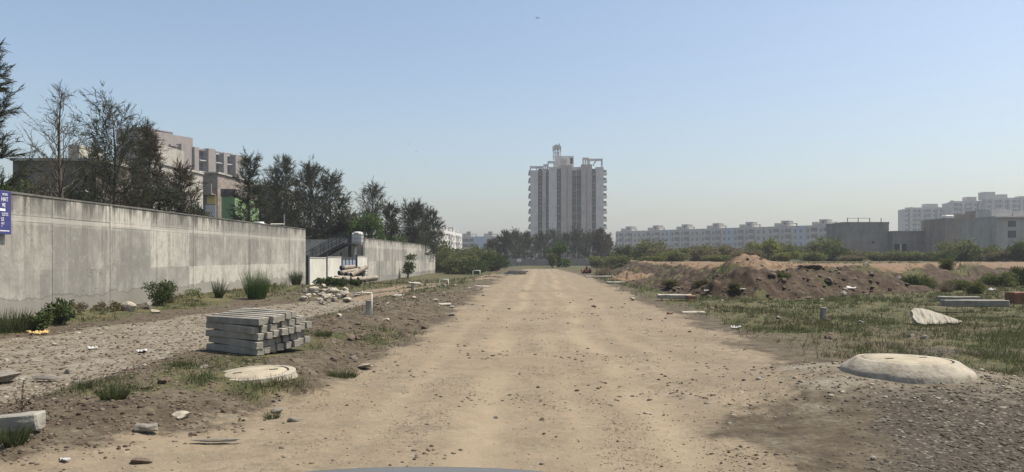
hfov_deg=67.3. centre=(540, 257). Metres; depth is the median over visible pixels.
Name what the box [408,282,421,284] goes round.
concrete slab
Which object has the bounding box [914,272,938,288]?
shrub
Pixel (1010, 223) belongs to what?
window
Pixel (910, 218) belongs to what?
apartment building
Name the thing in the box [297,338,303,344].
concrete post
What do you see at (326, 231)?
broadleaf tree
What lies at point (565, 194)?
apartment tower
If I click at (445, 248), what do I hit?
shrub
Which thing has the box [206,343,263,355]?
concrete post
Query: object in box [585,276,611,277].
concrete slab
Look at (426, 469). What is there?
car
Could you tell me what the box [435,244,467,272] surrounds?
shrub
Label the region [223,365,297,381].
manhole
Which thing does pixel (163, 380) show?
stone
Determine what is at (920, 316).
tarpaulin
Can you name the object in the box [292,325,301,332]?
concrete post
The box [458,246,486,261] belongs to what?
shrub
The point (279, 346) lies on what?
concrete post
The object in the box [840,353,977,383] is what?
manhole
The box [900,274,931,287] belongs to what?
shrub
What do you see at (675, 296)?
concrete slab
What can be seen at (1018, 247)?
shrub
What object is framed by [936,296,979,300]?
kerb stone
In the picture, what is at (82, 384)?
grass tuft
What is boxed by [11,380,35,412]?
dead weed
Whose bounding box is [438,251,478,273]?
shrub
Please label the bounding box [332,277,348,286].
leafy weed
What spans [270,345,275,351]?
concrete post
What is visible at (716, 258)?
shrub
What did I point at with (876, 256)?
shrub
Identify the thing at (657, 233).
apartment block
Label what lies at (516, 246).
apartment block
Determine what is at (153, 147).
casuarina tree
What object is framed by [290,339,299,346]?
concrete post
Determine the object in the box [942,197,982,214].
apartment building
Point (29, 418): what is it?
concrete post
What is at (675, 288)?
clod
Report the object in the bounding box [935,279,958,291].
grass tuft
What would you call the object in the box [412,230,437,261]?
broadleaf tree
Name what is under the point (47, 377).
stone
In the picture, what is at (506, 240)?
casuarina tree
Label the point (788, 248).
shrub
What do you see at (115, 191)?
casuarina tree
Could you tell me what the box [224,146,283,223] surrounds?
casuarina tree
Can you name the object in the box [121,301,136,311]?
stone
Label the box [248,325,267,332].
concrete post
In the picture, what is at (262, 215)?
casuarina tree
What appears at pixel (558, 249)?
broadleaf tree
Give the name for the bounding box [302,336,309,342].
concrete post
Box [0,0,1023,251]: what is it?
sky
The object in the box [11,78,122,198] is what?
casuarina tree
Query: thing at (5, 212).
sign board
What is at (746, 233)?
apartment block
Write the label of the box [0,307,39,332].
tall grass
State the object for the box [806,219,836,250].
apartment block
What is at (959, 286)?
shrub
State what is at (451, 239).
apartment block
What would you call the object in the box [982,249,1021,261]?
shrub
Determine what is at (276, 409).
stone
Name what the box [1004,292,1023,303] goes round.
brick block
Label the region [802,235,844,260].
shrub
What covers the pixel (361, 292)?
pipe frame
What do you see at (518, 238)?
casuarina tree
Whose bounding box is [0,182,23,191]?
broadleaf tree
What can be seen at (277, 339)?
concrete post
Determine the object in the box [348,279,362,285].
leafy weed
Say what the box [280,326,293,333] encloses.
concrete post
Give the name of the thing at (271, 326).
concrete post
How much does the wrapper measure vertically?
0.095 m
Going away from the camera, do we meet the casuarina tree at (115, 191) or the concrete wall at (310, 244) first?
the casuarina tree at (115, 191)
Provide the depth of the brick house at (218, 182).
74.00 m
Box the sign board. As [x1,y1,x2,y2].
[0,190,10,234]
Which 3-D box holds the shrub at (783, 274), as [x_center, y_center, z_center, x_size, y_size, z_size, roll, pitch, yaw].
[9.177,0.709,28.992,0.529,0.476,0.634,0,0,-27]
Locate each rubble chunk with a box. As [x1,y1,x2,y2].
[299,296,307,300]
[307,286,319,292]
[323,294,330,298]
[337,292,346,297]
[342,297,352,301]
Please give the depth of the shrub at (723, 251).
102.63 m
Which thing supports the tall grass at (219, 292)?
on the ground at (812, 438)
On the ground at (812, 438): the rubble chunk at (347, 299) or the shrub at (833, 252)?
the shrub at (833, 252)
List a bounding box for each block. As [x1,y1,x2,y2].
[431,225,447,244]
[440,226,454,250]
[448,227,461,251]
[462,232,480,250]
[474,232,503,258]
[505,234,526,258]
[616,226,641,252]
[642,225,670,248]
[671,224,700,249]
[685,295,695,298]
[701,223,732,249]
[733,222,767,249]
[768,221,805,245]
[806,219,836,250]
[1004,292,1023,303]
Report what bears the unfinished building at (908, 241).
on the ground at (812, 438)
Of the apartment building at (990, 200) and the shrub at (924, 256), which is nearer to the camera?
the shrub at (924, 256)
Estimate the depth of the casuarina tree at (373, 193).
73.85 m
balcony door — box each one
[573,200,579,205]
[573,208,579,213]
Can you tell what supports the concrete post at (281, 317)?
on the concrete post
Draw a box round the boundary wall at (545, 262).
[502,258,589,266]
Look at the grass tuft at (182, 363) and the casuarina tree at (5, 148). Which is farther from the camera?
the casuarina tree at (5, 148)
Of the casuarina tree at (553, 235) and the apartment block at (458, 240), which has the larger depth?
the apartment block at (458, 240)
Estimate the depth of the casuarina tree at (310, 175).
66.64 m
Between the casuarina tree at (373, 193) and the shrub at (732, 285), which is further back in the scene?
the casuarina tree at (373, 193)
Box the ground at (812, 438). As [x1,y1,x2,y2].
[0,258,1023,471]
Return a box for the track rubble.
[0,301,1023,425]
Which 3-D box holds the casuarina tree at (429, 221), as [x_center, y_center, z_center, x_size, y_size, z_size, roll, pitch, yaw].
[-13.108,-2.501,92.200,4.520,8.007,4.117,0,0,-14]
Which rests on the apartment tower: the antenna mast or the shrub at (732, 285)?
the antenna mast
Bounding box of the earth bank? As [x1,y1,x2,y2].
[601,254,1023,299]
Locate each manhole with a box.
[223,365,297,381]
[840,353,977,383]
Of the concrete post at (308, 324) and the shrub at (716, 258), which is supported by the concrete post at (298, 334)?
the concrete post at (308, 324)
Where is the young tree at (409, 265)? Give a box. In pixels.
[400,253,418,277]
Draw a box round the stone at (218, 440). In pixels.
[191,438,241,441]
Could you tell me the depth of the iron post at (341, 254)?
48.59 m
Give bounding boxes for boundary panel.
[309,257,326,284]
[328,257,341,276]
[358,256,366,276]
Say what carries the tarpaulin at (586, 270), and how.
on the ground at (812, 438)
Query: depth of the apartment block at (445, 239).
332.85 m
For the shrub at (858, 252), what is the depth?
99.31 m
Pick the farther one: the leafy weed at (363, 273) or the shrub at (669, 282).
the leafy weed at (363, 273)
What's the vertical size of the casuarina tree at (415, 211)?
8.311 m
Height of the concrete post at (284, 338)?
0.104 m
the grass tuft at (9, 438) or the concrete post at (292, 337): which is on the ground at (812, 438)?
the grass tuft at (9, 438)
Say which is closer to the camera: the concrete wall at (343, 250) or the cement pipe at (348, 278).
the cement pipe at (348, 278)
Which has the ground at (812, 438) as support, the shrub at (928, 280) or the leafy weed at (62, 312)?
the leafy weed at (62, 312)
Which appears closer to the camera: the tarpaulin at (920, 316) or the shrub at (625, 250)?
the tarpaulin at (920, 316)
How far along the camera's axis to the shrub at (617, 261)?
87.35 m
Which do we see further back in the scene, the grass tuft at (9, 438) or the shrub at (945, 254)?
the shrub at (945, 254)
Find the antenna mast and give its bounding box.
[553,143,560,159]
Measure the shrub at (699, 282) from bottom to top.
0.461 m
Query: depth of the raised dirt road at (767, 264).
52.52 m
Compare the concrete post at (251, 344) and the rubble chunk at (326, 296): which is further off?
the rubble chunk at (326, 296)
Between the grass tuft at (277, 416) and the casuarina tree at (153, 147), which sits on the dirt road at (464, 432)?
the grass tuft at (277, 416)
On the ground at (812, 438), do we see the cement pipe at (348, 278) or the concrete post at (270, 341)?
the cement pipe at (348, 278)
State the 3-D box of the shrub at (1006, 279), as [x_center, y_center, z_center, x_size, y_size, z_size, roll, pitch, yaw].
[22.648,1.099,38.030,1.937,1.016,1.619,0,0,36]
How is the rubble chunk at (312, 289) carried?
on the ground at (812, 438)
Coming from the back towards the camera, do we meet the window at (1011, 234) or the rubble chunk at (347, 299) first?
the window at (1011, 234)
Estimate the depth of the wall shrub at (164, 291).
23.54 m
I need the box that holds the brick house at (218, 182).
[203,172,252,217]
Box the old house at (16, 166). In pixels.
[10,144,146,204]
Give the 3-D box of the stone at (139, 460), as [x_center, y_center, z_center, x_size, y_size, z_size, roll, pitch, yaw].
[-2.791,1.434,5.377,0.128,0.068,0.159,-2,-20,14]
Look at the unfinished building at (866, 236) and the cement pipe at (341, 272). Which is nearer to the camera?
the cement pipe at (341, 272)
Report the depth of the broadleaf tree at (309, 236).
66.33 m
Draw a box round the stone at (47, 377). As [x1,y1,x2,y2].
[31,374,62,379]
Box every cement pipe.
[337,268,357,275]
[339,265,355,269]
[342,276,361,280]
[349,265,367,276]
[357,276,377,280]
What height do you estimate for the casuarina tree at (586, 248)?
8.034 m
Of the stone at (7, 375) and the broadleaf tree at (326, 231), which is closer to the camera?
the stone at (7, 375)
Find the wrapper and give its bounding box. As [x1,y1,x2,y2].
[25,329,49,334]
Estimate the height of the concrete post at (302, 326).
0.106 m
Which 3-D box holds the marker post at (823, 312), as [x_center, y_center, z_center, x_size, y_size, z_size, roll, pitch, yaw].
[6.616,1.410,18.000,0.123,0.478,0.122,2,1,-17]
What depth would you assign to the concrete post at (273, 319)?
10.80 m
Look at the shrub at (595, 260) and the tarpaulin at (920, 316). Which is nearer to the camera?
the tarpaulin at (920, 316)
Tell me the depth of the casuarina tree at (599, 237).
154.43 m
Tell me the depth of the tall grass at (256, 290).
27.22 m
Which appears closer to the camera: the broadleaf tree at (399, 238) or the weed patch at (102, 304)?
the weed patch at (102, 304)
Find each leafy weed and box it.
[21,309,54,330]
[36,297,76,324]
[312,277,326,284]
[320,275,337,285]
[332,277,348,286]
[348,266,366,281]
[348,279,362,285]
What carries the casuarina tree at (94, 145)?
on the ground at (812, 438)
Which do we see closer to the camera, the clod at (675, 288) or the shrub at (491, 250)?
the clod at (675, 288)
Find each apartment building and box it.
[116,127,242,177]
[898,204,942,230]
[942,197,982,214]
[978,192,1023,210]
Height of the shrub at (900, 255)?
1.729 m
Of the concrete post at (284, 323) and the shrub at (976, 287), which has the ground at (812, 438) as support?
the shrub at (976, 287)
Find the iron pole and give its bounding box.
[364,214,364,255]
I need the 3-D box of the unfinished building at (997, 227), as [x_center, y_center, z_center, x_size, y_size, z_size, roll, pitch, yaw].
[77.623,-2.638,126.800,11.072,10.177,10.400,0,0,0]
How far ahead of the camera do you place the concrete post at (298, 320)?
11.01 m
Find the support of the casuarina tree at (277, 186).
on the ground at (812, 438)
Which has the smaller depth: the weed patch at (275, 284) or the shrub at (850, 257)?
the weed patch at (275, 284)
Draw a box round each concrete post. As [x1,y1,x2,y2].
[0,411,46,432]
[205,329,263,340]
[206,315,264,325]
[206,323,257,334]
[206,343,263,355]
[208,336,262,349]
[212,313,268,323]
[216,329,272,338]
[218,343,269,353]
[220,312,278,322]
[227,310,284,321]
[233,310,291,318]
[239,308,296,317]
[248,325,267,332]
[254,339,267,346]
[265,323,276,330]
[268,338,273,345]
[269,330,279,337]
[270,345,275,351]
[274,336,280,343]
[274,343,283,350]
[277,328,287,335]
[280,320,287,326]
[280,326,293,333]
[281,335,289,341]
[281,341,291,348]
[285,318,294,325]
[288,333,296,339]
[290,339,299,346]
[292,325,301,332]
[293,317,301,324]
[294,331,301,338]
[297,323,304,329]
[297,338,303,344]
[302,321,311,328]
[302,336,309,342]
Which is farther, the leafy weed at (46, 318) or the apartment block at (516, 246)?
the apartment block at (516, 246)
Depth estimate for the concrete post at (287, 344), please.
10.85 m
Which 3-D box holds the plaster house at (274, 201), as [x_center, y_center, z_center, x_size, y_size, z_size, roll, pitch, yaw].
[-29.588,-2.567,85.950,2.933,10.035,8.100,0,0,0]
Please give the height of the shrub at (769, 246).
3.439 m
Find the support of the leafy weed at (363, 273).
on the ground at (812, 438)
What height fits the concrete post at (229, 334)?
0.104 m
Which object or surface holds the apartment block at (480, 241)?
on the ground at (812, 438)
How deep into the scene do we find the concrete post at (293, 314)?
11.18 m
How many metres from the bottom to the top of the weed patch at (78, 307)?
0.401 m
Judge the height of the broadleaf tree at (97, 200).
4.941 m
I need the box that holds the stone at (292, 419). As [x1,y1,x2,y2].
[287,417,300,421]
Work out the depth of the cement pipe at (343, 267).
41.50 m
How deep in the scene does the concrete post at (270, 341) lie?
10.69 m
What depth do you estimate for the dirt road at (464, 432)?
7.57 m
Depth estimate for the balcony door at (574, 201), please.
306.53 m
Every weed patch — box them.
[70,301,88,313]
[90,299,123,311]
[164,292,186,302]
[179,288,204,300]
[266,281,287,288]
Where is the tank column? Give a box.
[353,244,363,256]
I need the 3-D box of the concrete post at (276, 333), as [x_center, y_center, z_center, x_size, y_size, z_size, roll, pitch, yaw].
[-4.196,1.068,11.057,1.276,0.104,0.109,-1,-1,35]
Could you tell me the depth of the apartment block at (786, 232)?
364.68 m
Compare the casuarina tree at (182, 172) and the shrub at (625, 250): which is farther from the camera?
the shrub at (625, 250)
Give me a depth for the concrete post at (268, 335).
10.60 m
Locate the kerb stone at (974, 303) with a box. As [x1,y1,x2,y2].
[940,300,1009,306]
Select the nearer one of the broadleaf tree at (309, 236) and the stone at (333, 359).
the stone at (333, 359)
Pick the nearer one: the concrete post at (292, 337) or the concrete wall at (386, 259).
the concrete post at (292, 337)
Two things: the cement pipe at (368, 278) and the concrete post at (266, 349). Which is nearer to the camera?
the concrete post at (266, 349)
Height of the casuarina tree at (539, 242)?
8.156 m
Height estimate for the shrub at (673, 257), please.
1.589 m
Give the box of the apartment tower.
[528,156,606,258]
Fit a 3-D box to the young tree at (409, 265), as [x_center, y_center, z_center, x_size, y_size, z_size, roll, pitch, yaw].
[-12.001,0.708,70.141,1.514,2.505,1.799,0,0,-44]
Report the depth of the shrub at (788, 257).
83.43 m
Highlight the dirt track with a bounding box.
[0,274,1023,416]
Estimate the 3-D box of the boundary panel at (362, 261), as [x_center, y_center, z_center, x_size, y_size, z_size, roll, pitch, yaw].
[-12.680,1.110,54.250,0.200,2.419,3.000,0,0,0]
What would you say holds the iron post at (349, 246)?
on the ground at (812, 438)
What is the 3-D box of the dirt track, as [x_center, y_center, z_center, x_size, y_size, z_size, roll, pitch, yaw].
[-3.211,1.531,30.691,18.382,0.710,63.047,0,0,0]
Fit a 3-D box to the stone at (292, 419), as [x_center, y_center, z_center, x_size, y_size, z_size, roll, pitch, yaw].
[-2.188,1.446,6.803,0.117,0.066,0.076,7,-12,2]
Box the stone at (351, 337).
[347,334,354,340]
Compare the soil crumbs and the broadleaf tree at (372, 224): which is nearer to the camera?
the soil crumbs
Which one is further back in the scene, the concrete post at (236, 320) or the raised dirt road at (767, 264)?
the raised dirt road at (767, 264)
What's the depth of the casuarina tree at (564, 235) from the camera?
169.55 m
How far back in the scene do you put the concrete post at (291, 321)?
10.92 m
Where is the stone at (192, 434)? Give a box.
[188,432,197,435]
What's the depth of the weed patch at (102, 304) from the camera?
20.80 m
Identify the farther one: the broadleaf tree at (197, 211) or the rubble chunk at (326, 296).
the broadleaf tree at (197, 211)
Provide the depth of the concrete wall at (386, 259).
66.81 m
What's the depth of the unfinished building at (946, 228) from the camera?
143.34 m
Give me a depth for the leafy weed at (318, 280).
39.38 m
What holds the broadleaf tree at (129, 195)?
on the ground at (812, 438)
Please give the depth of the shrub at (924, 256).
93.61 m
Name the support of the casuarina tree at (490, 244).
on the ground at (812, 438)
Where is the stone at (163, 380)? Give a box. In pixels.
[157,377,167,383]
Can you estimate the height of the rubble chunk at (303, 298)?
0.210 m
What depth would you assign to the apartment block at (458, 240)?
370.14 m
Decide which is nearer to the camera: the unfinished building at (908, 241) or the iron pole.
the iron pole
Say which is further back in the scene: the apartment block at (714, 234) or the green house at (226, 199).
the apartment block at (714, 234)
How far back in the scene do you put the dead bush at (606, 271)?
59.81 m
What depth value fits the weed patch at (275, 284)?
32.97 m
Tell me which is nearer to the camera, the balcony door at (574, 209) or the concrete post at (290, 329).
the concrete post at (290, 329)
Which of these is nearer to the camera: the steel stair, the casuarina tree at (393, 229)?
the steel stair
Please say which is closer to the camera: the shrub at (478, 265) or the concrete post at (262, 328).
the concrete post at (262, 328)
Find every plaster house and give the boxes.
[108,144,203,211]
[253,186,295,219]
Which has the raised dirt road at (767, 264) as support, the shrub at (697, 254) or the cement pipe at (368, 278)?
the shrub at (697, 254)
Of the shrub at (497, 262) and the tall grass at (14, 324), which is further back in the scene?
the shrub at (497, 262)
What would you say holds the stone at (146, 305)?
on the ground at (812, 438)
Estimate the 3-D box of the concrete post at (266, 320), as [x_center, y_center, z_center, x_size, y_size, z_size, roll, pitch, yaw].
[-4.325,0.879,11.024,1.276,0.104,0.109,0,-1,36]
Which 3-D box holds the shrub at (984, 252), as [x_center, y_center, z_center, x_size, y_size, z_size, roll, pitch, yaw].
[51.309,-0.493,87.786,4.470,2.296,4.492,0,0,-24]
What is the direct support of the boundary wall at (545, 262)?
on the ground at (812, 438)
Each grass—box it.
[0,258,1023,407]
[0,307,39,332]
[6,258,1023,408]
[207,277,230,297]
[237,268,273,299]
[286,269,305,284]
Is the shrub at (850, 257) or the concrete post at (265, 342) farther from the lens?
the shrub at (850, 257)
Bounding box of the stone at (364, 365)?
[358,364,372,367]
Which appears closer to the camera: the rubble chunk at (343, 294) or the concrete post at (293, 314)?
the concrete post at (293, 314)
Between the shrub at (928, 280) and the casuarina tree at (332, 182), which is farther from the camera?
the casuarina tree at (332, 182)
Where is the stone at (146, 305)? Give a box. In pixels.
[140,301,151,308]
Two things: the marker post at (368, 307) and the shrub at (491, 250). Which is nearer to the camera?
the marker post at (368, 307)
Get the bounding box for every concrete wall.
[0,190,305,318]
[305,239,328,280]
[329,237,360,282]
[361,238,434,282]
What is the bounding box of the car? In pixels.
[307,467,543,471]
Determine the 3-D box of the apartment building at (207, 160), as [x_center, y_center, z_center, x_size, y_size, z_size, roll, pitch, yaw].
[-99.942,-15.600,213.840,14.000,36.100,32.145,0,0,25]
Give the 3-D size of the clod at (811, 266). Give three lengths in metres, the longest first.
0.623 x 0.522 x 0.238 m
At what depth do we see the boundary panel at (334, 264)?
46.68 m
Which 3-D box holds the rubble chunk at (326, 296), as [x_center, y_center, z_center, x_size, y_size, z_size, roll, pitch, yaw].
[-6.924,1.263,24.937,0.292,0.169,0.260,0,0,-33]
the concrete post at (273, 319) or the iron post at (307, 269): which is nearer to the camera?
the concrete post at (273, 319)
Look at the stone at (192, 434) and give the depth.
6.16 m
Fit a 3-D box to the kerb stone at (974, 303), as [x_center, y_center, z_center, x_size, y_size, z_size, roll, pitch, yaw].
[10.508,1.111,18.601,1.512,0.175,0.294,0,0,5]
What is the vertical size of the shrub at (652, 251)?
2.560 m
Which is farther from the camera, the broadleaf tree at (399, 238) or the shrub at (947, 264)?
the broadleaf tree at (399, 238)
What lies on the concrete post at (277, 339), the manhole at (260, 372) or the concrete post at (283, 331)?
the concrete post at (283, 331)
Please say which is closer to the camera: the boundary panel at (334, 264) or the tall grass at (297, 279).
the tall grass at (297, 279)
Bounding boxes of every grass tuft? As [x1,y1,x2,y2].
[0,420,39,448]
[72,377,96,389]
[90,381,134,400]
[166,357,196,366]
[261,410,281,419]
[314,329,333,336]
[323,367,362,378]
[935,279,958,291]
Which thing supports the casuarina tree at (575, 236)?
on the ground at (812, 438)
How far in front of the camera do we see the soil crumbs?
8.86 m
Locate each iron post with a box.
[306,255,308,284]
[325,253,327,276]
[340,252,342,275]
[348,235,351,256]
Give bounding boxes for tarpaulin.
[581,265,590,272]
[910,308,961,325]
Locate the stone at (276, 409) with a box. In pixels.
[271,406,282,413]
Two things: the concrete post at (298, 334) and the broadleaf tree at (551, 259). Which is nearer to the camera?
the concrete post at (298, 334)
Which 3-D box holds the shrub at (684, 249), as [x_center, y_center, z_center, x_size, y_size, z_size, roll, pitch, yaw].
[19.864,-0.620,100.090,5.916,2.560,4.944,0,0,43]
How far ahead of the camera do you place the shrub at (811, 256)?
87.33 m
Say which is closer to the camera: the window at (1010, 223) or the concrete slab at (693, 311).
the concrete slab at (693, 311)
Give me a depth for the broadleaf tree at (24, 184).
39.65 m
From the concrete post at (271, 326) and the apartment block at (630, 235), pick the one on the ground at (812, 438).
the apartment block at (630, 235)
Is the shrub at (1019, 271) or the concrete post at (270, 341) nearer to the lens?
the concrete post at (270, 341)
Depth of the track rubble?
8.52 m
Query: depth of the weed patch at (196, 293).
25.51 m
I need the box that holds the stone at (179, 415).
[172,411,189,419]
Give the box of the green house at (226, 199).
[221,189,258,222]
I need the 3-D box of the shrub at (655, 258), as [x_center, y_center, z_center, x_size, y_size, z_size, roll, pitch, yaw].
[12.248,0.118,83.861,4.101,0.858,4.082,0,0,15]
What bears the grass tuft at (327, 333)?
on the ground at (812, 438)
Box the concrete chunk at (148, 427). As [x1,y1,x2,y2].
[134,422,160,431]
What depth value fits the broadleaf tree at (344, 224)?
68.39 m
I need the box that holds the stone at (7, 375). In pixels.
[0,369,20,382]
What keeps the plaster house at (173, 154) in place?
on the ground at (812, 438)
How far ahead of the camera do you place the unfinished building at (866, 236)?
152.00 m
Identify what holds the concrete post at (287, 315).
on the concrete post at (284, 323)
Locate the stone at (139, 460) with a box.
[130,457,152,464]
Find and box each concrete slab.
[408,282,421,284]
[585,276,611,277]
[657,294,691,298]
[681,311,705,312]
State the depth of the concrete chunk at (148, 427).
6.02 m
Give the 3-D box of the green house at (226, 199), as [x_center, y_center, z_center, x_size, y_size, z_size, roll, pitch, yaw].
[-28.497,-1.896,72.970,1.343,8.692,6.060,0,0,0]
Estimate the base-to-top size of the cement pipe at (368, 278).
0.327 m
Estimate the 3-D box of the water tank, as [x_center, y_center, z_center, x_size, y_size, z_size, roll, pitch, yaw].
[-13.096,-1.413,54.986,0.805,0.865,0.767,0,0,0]
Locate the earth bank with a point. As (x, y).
(746, 277)
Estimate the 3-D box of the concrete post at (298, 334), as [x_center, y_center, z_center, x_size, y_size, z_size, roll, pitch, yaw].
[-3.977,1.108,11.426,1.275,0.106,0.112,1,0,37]
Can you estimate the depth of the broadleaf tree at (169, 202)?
36.69 m
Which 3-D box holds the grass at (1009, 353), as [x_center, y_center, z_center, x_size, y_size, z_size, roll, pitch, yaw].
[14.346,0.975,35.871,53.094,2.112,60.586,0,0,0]
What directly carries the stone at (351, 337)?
on the ground at (812, 438)
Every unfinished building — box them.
[826,218,888,254]
[888,231,923,253]
[921,210,980,252]
[962,209,1023,260]
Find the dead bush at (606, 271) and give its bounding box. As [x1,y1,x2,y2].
[590,264,620,275]
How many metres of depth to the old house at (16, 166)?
46.00 m
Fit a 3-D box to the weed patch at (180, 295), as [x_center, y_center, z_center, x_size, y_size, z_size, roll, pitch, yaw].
[-11.761,1.306,24.471,0.826,0.454,0.940,0,0,0]
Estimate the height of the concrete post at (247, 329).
0.104 m
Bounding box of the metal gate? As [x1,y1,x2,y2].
[343,257,356,275]
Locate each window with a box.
[1008,221,1015,226]
[1008,231,1015,237]
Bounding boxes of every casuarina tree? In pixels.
[0,38,51,191]
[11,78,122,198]
[44,131,127,204]
[63,81,185,210]
[100,116,177,210]
[152,158,218,213]
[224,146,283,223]
[242,177,283,221]
[255,153,326,236]
[277,155,346,238]
[302,167,365,238]
[352,175,400,236]
[379,200,411,241]
[397,197,443,255]
[419,206,449,256]
[483,237,502,255]
[493,229,518,258]
[507,226,528,258]
[520,230,538,258]
[529,230,553,258]
[542,227,564,256]
[549,228,576,258]
[564,225,592,258]
[576,228,597,257]
[585,227,613,256]
[598,232,619,256]
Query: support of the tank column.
on the ground at (812, 438)
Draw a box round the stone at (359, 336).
[355,333,363,339]
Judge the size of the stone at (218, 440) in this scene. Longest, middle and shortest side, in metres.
0.382 x 0.056 x 0.028 m
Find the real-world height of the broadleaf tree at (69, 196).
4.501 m
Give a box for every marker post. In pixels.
[365,300,370,314]
[820,307,826,318]
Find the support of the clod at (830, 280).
on the earth bank
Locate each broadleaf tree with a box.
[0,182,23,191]
[14,177,47,195]
[24,173,72,196]
[56,189,92,201]
[80,186,109,202]
[117,181,157,207]
[131,173,186,211]
[176,202,208,215]
[281,202,323,238]
[311,211,339,238]
[330,208,360,236]
[342,209,384,238]
[370,229,407,262]
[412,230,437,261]
[545,242,571,266]
[545,253,557,267]
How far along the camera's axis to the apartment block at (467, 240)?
419.95 m
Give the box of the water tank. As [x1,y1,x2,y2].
[352,232,363,243]
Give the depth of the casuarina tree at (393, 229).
75.75 m
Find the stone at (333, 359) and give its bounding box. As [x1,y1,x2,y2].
[328,357,338,361]
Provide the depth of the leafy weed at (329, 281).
38.56 m
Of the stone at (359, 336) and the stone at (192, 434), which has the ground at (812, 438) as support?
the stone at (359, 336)
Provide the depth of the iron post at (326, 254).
45.16 m
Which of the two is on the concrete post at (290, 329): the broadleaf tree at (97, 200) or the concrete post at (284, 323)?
the concrete post at (284, 323)
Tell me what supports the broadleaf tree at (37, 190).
on the ground at (812, 438)
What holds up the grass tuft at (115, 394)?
on the ground at (812, 438)
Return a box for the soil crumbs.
[0,257,1023,471]
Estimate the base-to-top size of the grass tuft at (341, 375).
0.129 m
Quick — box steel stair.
[305,232,354,265]
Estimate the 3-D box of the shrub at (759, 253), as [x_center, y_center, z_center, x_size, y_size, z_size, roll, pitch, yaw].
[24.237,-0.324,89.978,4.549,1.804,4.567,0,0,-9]
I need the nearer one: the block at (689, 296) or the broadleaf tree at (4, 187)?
the broadleaf tree at (4, 187)
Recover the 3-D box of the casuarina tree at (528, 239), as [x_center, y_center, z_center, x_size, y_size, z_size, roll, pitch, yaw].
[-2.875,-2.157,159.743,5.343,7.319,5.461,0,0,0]
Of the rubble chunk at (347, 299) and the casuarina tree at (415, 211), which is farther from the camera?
the casuarina tree at (415, 211)
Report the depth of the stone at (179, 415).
6.50 m
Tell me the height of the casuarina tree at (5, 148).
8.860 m
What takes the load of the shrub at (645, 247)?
on the raised dirt road at (767, 264)
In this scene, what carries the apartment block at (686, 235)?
on the ground at (812, 438)
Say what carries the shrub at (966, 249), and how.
on the ground at (812, 438)
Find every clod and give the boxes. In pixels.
[672,286,680,291]
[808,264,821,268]
[825,277,834,283]
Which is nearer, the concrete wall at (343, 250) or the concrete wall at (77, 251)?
the concrete wall at (77, 251)
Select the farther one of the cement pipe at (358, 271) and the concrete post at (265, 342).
the cement pipe at (358, 271)
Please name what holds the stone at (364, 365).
on the ground at (812, 438)
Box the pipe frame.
[353,291,372,315]
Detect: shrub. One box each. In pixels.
[141,279,178,304]
[435,237,452,269]
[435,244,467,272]
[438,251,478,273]
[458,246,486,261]
[464,258,488,274]
[468,242,499,255]
[478,251,510,271]
[585,255,608,267]
[602,253,634,269]
[608,244,639,260]
[628,237,668,260]
[637,255,668,261]
[646,244,676,256]
[654,249,691,261]
[659,278,680,287]
[673,244,714,260]
[687,245,719,260]
[692,277,710,287]
[700,254,733,261]
[713,243,743,260]
[726,280,742,291]
[728,248,769,257]
[742,237,781,259]
[760,241,803,260]
[771,250,802,261]
[776,271,791,279]
[797,251,830,260]
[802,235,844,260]
[815,244,854,260]
[833,254,867,261]
[849,249,871,260]
[866,251,894,260]
[882,249,922,260]
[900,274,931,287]
[906,251,941,260]
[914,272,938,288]
[930,250,960,260]
[932,237,989,261]
[937,256,955,269]
[942,279,971,290]
[961,278,987,293]
[969,244,1004,261]
[977,270,1019,286]
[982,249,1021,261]
[1004,241,1023,261]
[1009,265,1023,285]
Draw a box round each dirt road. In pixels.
[0,269,803,471]
[609,255,1023,279]

